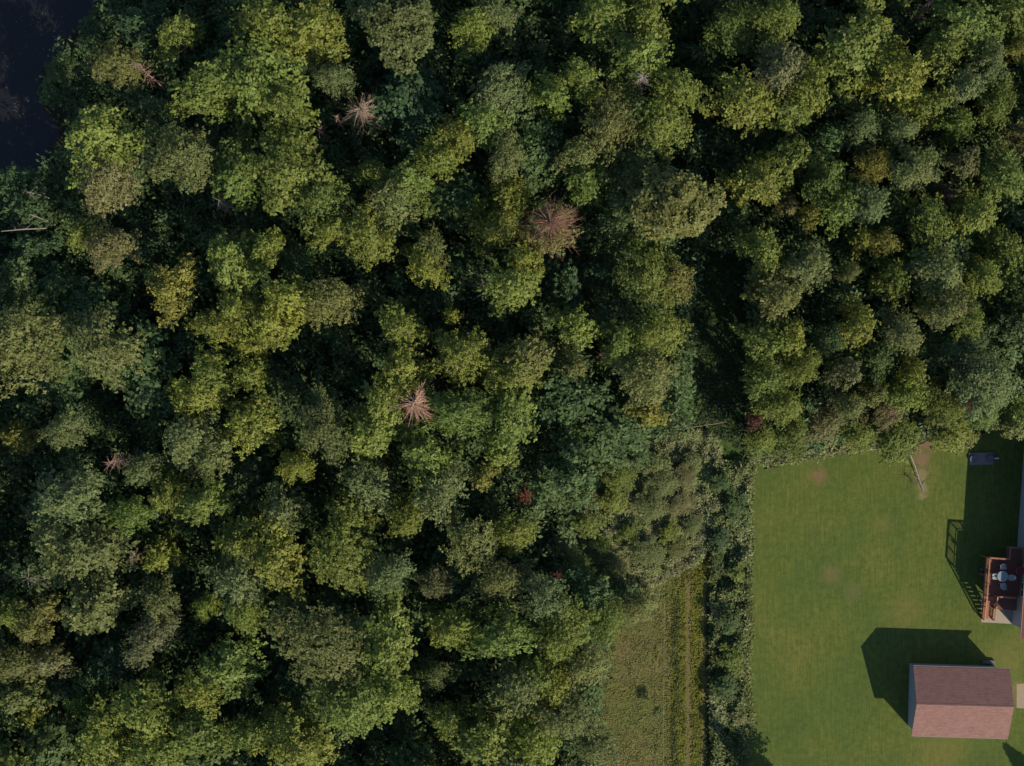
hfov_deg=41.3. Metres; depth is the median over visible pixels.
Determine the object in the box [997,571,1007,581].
patio table
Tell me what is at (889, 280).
broadleaf tree
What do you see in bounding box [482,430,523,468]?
young tree
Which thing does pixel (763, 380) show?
broadleaf tree
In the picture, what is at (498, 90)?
feathery tree
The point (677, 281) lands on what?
feathery tree
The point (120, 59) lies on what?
feathery tree
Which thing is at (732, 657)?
shrub
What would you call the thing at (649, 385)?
feathery tree
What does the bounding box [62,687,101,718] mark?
young tree
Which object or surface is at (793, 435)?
feathery tree
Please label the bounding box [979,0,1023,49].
broadleaf tree
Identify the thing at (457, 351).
broadleaf tree
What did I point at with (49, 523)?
broadleaf tree
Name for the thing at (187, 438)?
feathery tree
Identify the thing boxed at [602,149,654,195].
feathery tree
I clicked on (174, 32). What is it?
broadleaf tree
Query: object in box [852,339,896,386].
broadleaf tree
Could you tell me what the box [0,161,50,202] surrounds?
young tree
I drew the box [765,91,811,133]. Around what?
broadleaf tree
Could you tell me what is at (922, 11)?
dead tree
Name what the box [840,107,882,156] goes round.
feathery tree
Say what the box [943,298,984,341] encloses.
broadleaf tree
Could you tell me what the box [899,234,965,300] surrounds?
feathery tree
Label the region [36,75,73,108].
young tree
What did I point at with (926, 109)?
broadleaf tree
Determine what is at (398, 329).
broadleaf tree
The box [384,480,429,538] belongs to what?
broadleaf tree
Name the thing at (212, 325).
broadleaf tree
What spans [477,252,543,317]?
broadleaf tree
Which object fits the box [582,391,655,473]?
understorey tree
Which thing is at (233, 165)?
broadleaf tree
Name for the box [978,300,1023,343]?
understorey tree
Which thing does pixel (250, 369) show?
broadleaf tree
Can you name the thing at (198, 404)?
broadleaf tree
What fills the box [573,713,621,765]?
feathery tree
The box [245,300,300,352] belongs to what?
broadleaf tree
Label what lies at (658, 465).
shrub
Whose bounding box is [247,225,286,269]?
broadleaf tree
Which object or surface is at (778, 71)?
feathery tree
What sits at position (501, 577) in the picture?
feathery tree
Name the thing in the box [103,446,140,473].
dead tree
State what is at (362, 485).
broadleaf tree
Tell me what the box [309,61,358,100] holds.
feathery tree
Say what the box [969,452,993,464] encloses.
trailer
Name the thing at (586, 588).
understorey tree
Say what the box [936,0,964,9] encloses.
broadleaf tree
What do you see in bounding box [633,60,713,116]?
broadleaf tree
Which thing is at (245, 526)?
broadleaf tree
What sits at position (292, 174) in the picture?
broadleaf tree
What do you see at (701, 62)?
understorey tree
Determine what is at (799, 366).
feathery tree
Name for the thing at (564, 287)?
understorey tree
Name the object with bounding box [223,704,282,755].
broadleaf tree
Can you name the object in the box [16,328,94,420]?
understorey tree
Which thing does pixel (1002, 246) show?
broadleaf tree
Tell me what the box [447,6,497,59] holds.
feathery tree
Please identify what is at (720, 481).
shrub
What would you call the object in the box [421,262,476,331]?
understorey tree
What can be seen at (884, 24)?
broadleaf tree
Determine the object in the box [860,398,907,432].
thinning tree
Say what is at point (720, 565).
brambles
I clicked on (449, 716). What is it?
broadleaf tree
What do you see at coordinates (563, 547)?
shrub
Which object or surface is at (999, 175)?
broadleaf tree
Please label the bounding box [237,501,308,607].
broadleaf tree
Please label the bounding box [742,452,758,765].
verge grass
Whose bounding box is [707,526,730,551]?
shrub
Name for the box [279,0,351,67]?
broadleaf tree
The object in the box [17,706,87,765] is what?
understorey tree
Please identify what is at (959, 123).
broadleaf tree
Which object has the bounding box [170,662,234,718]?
broadleaf tree
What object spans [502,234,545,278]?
broadleaf tree
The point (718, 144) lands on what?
understorey tree
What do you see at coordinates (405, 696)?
broadleaf tree
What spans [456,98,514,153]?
broadleaf tree
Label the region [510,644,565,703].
broadleaf tree
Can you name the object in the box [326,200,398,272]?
broadleaf tree
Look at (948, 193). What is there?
round tree
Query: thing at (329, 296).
feathery tree
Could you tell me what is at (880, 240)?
feathery tree
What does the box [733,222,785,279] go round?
broadleaf tree
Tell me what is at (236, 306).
broadleaf tree
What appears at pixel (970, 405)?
dead bush
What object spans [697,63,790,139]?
broadleaf tree
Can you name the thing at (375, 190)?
broadleaf tree
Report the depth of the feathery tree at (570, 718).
129.23 m
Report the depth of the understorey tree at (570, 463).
131.57 m
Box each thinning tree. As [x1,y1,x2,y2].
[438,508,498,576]
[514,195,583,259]
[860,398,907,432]
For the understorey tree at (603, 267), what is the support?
on the ground at (58, 114)
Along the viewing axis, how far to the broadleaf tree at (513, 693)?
128.23 m
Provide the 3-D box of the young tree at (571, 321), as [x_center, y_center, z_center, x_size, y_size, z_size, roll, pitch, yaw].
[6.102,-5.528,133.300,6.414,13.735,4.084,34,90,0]
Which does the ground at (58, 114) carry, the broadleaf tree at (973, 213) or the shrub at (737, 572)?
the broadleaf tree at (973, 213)
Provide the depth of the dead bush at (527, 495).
135.44 m
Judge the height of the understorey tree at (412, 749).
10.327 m
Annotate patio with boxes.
[980,597,1012,623]
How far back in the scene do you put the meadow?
140.00 m
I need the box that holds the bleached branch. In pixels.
[910,455,924,491]
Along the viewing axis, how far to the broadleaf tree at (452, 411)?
128.27 m
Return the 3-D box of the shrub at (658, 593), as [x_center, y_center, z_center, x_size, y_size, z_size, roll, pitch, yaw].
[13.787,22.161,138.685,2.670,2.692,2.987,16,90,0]
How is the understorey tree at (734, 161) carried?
on the ground at (58, 114)
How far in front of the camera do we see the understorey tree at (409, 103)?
132.23 m
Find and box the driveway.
[1017,684,1023,707]
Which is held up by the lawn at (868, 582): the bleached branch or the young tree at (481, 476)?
the bleached branch
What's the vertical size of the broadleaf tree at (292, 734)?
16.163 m
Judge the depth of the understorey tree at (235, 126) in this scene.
133.64 m
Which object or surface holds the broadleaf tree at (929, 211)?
on the ground at (58, 114)
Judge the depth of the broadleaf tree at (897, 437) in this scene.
134.16 m
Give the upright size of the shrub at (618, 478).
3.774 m
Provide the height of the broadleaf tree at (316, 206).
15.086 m
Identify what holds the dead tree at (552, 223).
on the ground at (58, 114)
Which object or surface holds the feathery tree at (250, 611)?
on the ground at (58, 114)
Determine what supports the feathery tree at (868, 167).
on the ground at (58, 114)
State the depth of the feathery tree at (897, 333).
129.00 m
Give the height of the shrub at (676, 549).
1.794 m
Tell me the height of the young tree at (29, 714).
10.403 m
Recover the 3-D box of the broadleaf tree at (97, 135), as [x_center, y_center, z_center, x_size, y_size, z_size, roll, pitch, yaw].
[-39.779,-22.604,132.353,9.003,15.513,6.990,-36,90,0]
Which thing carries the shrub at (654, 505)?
on the grass verge
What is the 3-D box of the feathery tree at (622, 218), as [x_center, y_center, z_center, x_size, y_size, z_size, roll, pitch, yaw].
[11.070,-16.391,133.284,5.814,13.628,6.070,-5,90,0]
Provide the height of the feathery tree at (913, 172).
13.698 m
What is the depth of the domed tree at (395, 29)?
124.59 m
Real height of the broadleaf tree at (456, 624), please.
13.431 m
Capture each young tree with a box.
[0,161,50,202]
[0,416,39,456]
[15,692,55,731]
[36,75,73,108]
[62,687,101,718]
[441,300,463,325]
[448,191,502,226]
[471,461,503,492]
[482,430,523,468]
[544,303,610,350]
[622,395,671,429]
[809,121,858,159]
[838,224,874,260]
[856,374,893,407]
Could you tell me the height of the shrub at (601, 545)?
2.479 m
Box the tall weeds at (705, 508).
[525,427,723,592]
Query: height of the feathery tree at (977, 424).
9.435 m
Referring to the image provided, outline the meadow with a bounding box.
[565,578,672,765]
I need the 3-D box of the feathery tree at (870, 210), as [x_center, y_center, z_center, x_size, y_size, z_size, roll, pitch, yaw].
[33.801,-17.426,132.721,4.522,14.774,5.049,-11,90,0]
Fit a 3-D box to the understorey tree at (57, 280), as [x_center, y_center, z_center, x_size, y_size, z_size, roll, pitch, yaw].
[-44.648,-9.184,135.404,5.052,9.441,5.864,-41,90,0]
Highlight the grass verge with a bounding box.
[584,235,754,763]
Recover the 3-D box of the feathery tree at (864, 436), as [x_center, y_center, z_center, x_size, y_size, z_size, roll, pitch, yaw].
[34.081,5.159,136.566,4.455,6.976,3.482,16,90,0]
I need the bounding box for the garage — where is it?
[908,663,1013,738]
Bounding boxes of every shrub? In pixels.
[549,533,576,559]
[563,544,596,578]
[565,490,599,511]
[565,510,608,538]
[589,533,612,554]
[596,485,627,514]
[598,554,631,586]
[600,461,638,495]
[605,572,638,602]
[615,520,641,543]
[624,450,659,472]
[627,536,666,571]
[632,482,668,521]
[636,588,662,611]
[639,451,672,480]
[645,468,682,499]
[658,517,681,546]
[665,492,697,519]
[666,537,690,561]
[675,463,697,490]
[680,452,701,473]
[681,514,703,538]
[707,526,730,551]
[711,469,731,492]
[715,675,740,702]
[716,609,740,635]
[718,642,746,675]
[721,487,747,525]
[728,559,745,583]
[732,705,749,724]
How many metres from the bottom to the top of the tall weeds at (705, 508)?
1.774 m
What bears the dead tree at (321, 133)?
on the ground at (58, 114)
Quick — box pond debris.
[1,9,68,167]
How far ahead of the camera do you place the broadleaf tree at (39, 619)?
129.24 m
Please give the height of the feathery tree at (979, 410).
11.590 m
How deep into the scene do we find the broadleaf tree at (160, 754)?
127.61 m
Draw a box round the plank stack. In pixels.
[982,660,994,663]
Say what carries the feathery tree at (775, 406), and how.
on the ground at (58, 114)
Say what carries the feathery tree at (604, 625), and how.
on the meadow
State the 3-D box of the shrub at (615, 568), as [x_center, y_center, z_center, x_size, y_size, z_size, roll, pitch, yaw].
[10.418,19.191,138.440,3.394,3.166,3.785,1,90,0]
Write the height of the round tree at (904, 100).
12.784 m
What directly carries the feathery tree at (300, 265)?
on the ground at (58, 114)
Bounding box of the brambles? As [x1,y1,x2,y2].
[706,455,753,765]
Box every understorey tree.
[0,253,57,317]
[0,536,65,602]
[7,229,70,275]
[8,178,64,235]
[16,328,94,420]
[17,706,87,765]
[33,655,85,716]
[35,257,82,314]
[50,259,137,357]
[70,633,121,719]
[75,4,121,62]
[90,619,158,688]
[104,319,192,429]
[113,0,170,57]
[114,223,175,266]
[147,710,237,765]
[162,325,215,366]
[191,444,284,533]
[215,113,284,185]
[239,352,329,434]
[258,647,347,731]
[352,43,452,160]
[384,709,437,765]
[413,550,502,629]
[415,166,500,234]
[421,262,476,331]
[447,252,497,299]
[495,110,572,195]
[496,80,571,138]
[515,340,615,431]
[528,417,605,511]
[541,255,588,313]
[553,563,627,632]
[580,248,622,289]
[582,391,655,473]
[673,41,726,86]
[688,118,736,171]
[711,145,757,195]
[713,195,753,236]
[840,161,924,263]
[887,207,983,296]
[961,65,1023,154]
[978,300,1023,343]
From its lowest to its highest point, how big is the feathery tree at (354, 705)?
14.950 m
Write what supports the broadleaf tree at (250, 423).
on the ground at (58, 114)
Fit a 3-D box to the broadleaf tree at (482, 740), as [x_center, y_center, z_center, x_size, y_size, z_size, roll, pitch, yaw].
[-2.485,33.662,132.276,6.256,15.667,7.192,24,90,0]
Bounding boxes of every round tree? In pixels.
[745,411,762,431]
[771,192,799,217]
[794,205,819,232]
[822,356,861,398]
[876,91,913,119]
[932,184,956,208]
[934,145,979,185]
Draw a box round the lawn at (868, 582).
[746,427,1023,765]
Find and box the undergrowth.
[0,0,1023,765]
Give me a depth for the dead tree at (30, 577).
131.55 m
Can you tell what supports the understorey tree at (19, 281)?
on the ground at (58, 114)
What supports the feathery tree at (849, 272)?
on the ground at (58, 114)
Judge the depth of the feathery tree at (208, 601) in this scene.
129.51 m
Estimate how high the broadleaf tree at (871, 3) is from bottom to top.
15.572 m
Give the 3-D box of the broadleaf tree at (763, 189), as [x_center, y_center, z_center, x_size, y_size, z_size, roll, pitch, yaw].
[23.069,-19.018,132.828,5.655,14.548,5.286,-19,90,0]
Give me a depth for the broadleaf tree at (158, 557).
131.46 m
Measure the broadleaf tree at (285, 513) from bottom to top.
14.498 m
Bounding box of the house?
[1012,456,1023,638]
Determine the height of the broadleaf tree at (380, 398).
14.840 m
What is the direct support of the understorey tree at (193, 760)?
on the ground at (58, 114)
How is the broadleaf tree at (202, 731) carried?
on the ground at (58, 114)
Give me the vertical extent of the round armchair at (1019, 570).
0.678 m
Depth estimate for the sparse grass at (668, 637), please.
139.91 m
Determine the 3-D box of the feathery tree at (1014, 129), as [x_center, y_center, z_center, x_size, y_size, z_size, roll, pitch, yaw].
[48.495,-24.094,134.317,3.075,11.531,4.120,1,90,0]
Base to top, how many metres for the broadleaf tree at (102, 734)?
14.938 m
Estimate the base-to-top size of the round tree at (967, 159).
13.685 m
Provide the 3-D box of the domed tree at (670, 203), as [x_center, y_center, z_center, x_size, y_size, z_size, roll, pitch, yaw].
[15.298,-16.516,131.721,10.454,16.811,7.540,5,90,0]
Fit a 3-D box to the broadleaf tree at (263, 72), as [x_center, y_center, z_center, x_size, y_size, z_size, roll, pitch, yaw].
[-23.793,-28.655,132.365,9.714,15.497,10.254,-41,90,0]
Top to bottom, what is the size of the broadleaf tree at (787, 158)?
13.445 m
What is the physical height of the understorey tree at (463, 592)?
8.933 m
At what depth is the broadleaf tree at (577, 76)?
127.54 m
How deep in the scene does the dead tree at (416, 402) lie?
127.75 m
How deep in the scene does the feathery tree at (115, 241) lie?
128.62 m
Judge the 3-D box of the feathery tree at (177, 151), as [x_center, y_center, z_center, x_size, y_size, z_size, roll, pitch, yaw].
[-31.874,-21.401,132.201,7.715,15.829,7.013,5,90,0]
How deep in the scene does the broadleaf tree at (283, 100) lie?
127.62 m
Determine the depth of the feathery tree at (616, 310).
131.03 m
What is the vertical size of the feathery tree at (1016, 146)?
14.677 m
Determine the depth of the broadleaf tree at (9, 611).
129.17 m
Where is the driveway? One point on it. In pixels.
(1020, 695)
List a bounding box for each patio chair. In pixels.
[998,582,1006,589]
[999,564,1005,569]
[1008,574,1015,580]
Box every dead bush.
[514,485,537,505]
[551,567,563,578]
[874,402,899,421]
[961,399,974,410]
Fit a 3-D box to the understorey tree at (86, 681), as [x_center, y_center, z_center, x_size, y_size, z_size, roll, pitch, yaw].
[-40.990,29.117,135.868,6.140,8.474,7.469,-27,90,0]
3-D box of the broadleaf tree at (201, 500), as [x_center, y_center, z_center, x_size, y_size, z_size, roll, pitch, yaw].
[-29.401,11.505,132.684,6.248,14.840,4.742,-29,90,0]
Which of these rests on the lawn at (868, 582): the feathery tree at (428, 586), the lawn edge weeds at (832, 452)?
the lawn edge weeds at (832, 452)
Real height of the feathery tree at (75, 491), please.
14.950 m
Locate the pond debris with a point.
(22, 95)
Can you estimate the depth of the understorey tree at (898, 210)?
133.62 m
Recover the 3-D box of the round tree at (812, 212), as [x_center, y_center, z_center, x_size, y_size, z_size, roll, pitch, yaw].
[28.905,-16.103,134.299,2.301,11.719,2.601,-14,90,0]
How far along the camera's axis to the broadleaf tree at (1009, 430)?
133.72 m
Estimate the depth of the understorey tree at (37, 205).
133.36 m
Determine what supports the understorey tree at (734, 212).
on the ground at (58, 114)
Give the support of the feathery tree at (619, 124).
on the ground at (58, 114)
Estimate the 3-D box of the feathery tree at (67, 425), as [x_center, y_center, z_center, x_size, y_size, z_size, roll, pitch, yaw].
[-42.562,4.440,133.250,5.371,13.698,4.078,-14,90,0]
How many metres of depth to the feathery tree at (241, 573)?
127.82 m
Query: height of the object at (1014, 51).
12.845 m
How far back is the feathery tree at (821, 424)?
134.07 m
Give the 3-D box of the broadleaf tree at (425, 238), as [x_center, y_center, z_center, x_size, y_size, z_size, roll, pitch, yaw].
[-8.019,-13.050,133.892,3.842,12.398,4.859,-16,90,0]
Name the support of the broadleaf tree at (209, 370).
on the ground at (58, 114)
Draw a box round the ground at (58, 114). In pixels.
[0,0,1023,765]
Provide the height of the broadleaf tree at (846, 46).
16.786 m
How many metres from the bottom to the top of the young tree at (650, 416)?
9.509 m
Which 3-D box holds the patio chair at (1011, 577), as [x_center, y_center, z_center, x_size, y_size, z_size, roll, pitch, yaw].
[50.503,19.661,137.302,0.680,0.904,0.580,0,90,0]
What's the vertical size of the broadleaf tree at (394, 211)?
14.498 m
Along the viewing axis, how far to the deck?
137.75 m
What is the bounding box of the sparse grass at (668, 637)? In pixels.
[650,565,710,765]
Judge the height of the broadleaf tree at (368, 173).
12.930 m
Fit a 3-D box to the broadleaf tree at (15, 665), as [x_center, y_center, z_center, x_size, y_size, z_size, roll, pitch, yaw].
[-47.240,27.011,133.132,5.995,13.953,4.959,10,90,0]
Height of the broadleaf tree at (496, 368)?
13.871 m
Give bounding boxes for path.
[669,555,718,765]
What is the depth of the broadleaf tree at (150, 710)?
128.33 m
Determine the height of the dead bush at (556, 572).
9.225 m
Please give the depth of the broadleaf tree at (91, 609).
128.60 m
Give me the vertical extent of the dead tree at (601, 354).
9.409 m
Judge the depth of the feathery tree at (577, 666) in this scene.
130.38 m
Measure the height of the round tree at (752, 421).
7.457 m
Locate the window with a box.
[1021,582,1023,596]
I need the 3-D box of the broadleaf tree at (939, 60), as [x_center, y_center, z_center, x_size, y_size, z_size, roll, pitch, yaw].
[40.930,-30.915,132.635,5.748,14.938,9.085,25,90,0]
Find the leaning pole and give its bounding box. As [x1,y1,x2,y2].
[1,223,46,231]
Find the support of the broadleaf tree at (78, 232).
on the ground at (58, 114)
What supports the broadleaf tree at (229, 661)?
on the ground at (58, 114)
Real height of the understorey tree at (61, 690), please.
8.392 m
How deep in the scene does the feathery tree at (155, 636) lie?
128.59 m
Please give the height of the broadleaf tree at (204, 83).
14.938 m
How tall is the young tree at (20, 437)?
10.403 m
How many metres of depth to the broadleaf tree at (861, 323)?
128.93 m
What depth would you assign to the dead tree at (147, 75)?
130.73 m
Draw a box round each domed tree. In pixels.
[346,0,438,75]
[620,163,726,244]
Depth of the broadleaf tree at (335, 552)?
127.74 m
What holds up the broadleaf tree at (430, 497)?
on the ground at (58, 114)
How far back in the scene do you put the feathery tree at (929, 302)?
129.75 m
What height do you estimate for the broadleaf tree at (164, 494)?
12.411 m
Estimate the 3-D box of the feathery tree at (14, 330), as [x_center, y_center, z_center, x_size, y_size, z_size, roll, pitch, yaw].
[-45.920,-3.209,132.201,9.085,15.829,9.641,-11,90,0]
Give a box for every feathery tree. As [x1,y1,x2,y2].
[0,298,74,400]
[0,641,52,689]
[0,744,29,765]
[24,456,116,529]
[37,406,99,452]
[44,52,79,91]
[57,302,147,392]
[77,154,143,226]
[81,37,151,93]
[81,221,145,274]
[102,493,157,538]
[122,452,171,486]
[122,609,185,670]
[135,119,216,193]
[138,570,183,624]
[161,406,224,478]
[188,590,224,623]
[202,548,273,610]
[225,588,273,636]
[258,582,382,687]
[271,237,322,285]
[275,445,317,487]
[293,381,352,467]
[300,275,368,333]
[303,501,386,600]
[307,654,391,742]
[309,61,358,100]
[357,547,420,604]
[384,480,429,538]
[410,657,455,693]
[415,563,461,601]
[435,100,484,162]
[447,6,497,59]
[467,0,522,41]
[467,59,533,142]
[468,201,523,257]
[471,556,531,602]
[480,509,542,557]
[483,126,527,188]
[514,569,576,625]
[529,686,600,742]
[534,592,601,663]
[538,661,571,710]
[551,133,608,178]
[560,640,616,690]
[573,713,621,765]
[578,82,639,166]
[584,594,630,647]
[589,293,644,349]
[598,188,644,245]
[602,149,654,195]
[610,345,680,412]
[613,226,680,313]
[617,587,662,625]
[627,305,691,359]
[631,90,695,168]
[654,259,696,307]
[699,0,756,57]
[739,419,779,461]
[740,0,802,48]
[748,41,809,113]
[748,386,804,429]
[771,415,814,465]
[778,347,823,386]
[803,401,843,446]
[807,320,852,358]
[830,390,867,427]
[833,260,862,283]
[839,418,876,455]
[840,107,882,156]
[843,173,890,227]
[847,145,892,187]
[857,225,906,258]
[873,306,925,356]
[877,112,919,149]
[883,143,943,196]
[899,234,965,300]
[910,293,942,319]
[911,283,979,330]
[916,373,970,431]
[918,321,986,372]
[944,345,1022,410]
[952,378,1013,425]
[956,251,1006,300]
[961,32,1009,90]
[965,404,1000,431]
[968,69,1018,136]
[981,115,1023,154]
[997,116,1023,174]
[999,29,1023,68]
[1015,52,1023,84]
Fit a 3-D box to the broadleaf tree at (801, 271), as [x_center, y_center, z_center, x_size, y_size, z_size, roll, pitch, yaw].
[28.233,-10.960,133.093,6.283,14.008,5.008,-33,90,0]
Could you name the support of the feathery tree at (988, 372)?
on the ground at (58, 114)
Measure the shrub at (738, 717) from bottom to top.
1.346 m
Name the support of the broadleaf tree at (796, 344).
on the ground at (58, 114)
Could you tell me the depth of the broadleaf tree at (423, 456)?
129.27 m
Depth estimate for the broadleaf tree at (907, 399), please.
130.68 m
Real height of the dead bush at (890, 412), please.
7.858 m
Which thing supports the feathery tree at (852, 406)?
on the ground at (58, 114)
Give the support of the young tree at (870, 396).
on the ground at (58, 114)
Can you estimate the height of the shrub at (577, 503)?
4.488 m
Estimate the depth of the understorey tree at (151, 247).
133.31 m
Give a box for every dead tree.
[16,565,54,598]
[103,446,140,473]
[126,60,170,94]
[129,547,151,563]
[212,193,240,221]
[316,124,330,142]
[334,114,348,128]
[341,89,381,144]
[390,379,439,431]
[519,191,582,259]
[594,352,606,366]
[629,69,650,107]
[907,0,936,30]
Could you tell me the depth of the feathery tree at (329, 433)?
127.63 m
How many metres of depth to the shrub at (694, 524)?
138.41 m
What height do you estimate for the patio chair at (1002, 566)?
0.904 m
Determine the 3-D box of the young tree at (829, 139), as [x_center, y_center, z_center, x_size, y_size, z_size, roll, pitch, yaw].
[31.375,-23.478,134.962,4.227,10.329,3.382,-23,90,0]
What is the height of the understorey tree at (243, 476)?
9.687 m
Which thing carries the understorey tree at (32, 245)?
on the ground at (58, 114)
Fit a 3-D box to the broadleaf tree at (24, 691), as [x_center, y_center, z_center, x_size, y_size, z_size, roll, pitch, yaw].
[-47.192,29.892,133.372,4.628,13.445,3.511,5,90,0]
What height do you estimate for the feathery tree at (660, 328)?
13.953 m
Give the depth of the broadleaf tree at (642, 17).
128.91 m
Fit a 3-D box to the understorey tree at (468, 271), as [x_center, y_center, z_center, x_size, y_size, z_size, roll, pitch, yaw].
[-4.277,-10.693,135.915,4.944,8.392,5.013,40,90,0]
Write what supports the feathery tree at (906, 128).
on the ground at (58, 114)
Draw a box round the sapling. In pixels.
[652,704,663,717]
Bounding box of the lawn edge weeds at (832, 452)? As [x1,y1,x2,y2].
[745,418,984,468]
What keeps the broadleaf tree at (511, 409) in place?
on the ground at (58, 114)
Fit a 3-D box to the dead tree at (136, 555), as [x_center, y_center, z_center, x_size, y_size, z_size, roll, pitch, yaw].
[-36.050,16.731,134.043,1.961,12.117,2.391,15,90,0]
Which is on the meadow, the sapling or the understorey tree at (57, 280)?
the sapling
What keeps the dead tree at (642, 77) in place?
on the ground at (58, 114)
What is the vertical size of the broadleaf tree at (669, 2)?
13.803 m
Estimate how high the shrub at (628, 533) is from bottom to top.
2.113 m
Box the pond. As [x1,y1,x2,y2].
[0,0,96,189]
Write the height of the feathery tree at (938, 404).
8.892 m
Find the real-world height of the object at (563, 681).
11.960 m
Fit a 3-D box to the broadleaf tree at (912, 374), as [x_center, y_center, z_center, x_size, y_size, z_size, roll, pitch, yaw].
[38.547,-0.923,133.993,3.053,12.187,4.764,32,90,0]
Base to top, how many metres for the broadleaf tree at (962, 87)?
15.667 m
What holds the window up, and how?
in the house
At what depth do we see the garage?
136.35 m
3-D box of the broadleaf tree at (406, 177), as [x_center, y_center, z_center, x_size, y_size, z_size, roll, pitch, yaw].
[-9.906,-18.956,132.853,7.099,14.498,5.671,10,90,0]
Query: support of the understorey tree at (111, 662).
on the ground at (58, 114)
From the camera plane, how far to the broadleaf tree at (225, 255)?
128.43 m
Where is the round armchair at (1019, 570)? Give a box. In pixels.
[1015,566,1023,575]
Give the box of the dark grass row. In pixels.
[669,565,710,765]
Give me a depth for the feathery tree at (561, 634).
129.30 m
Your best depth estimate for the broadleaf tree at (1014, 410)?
132.27 m
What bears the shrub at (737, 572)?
on the grass verge
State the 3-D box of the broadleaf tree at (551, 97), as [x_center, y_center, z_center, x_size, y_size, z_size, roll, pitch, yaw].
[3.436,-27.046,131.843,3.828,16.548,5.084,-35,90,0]
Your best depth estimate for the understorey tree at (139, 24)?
133.71 m
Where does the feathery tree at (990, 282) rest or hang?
on the ground at (58, 114)
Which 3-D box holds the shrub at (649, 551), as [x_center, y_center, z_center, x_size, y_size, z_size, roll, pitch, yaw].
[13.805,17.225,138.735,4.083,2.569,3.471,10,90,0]
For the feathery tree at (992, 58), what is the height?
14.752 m
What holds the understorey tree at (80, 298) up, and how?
on the ground at (58, 114)
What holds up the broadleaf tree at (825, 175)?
on the ground at (58, 114)
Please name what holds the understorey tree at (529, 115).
on the ground at (58, 114)
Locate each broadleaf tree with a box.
[0,587,42,634]
[0,623,5,637]
[0,671,45,713]
[11,591,69,648]
[27,504,90,559]
[27,642,83,678]
[30,515,139,594]
[60,565,148,635]
[63,217,99,254]
[64,103,146,188]
[70,692,138,765]
[109,662,188,748]
[113,715,188,765]
[140,528,186,573]
[145,252,196,331]
[148,464,195,514]
[154,9,204,61]
[163,48,253,123]
[164,375,237,422]
[165,701,240,761]
[170,474,235,526]
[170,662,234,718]
[177,630,271,703]
[182,307,247,347]
[189,339,243,405]
[192,422,235,488]
[206,227,265,312]
[207,123,266,214]
[209,28,309,127]
[211,499,271,564]
[215,277,270,334]
[217,389,288,460]
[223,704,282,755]
[227,0,321,63]
[230,319,271,361]
[231,354,270,393]
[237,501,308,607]
[243,691,340,765]
[245,117,334,215]
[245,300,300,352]
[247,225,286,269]
[251,75,321,131]
[258,476,311,539]
[260,275,329,330]
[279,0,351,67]
[293,170,353,236]
[304,210,359,250]
[324,486,381,539]
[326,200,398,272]
[336,451,405,515]
[341,401,417,459]
[343,581,419,699]
[351,159,389,189]
[358,366,404,429]
[361,178,394,211]
[364,175,426,240]
[367,666,422,724]
[373,155,441,219]
[373,295,433,350]
[379,341,433,407]
[396,428,467,487]
[402,243,452,291]
[406,453,475,531]
[413,132,469,185]
[413,385,500,439]
[414,223,451,269]
[419,598,484,655]
[424,324,496,385]
[425,694,471,741]
[448,701,524,765]
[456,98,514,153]
[457,601,548,660]
[467,346,553,409]
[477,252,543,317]
[478,733,545,765]
[481,382,540,459]
[484,652,540,723]
[485,326,563,399]
[487,172,539,226]
[499,711,563,765]
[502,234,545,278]
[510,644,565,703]
[526,67,571,122]
[550,338,587,381]
[555,52,605,106]
[563,157,605,203]
[564,0,629,54]
[566,169,613,210]
[597,315,639,371]
[603,29,674,110]
[604,0,689,12]
[622,0,671,41]
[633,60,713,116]
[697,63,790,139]
[714,156,780,207]
[729,319,788,368]
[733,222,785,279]
[739,361,791,400]
[740,268,803,327]
[745,135,811,192]
[763,316,808,367]
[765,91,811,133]
[769,240,832,302]
[777,53,832,120]
[800,154,847,210]
[802,13,887,104]
[815,171,861,240]
[836,292,880,355]
[841,8,902,76]
[849,0,912,16]
[852,39,929,113]
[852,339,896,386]
[868,253,911,308]
[872,414,921,465]
[878,378,929,412]
[889,349,929,391]
[891,86,960,131]
[898,187,952,256]
[900,19,967,93]
[921,0,1005,61]
[928,406,979,455]
[929,62,987,117]
[932,105,979,147]
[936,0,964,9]
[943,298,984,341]
[946,181,1001,244]
[971,218,1023,288]
[974,131,1023,211]
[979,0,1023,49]
[993,413,1023,440]
[997,389,1023,432]
[1014,285,1023,316]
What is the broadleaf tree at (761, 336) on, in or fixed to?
on the ground at (58, 114)
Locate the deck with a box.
[977,546,1023,620]
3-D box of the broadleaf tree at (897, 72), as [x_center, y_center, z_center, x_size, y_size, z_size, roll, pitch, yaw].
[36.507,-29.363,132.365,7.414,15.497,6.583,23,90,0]
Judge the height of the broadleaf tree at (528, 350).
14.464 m

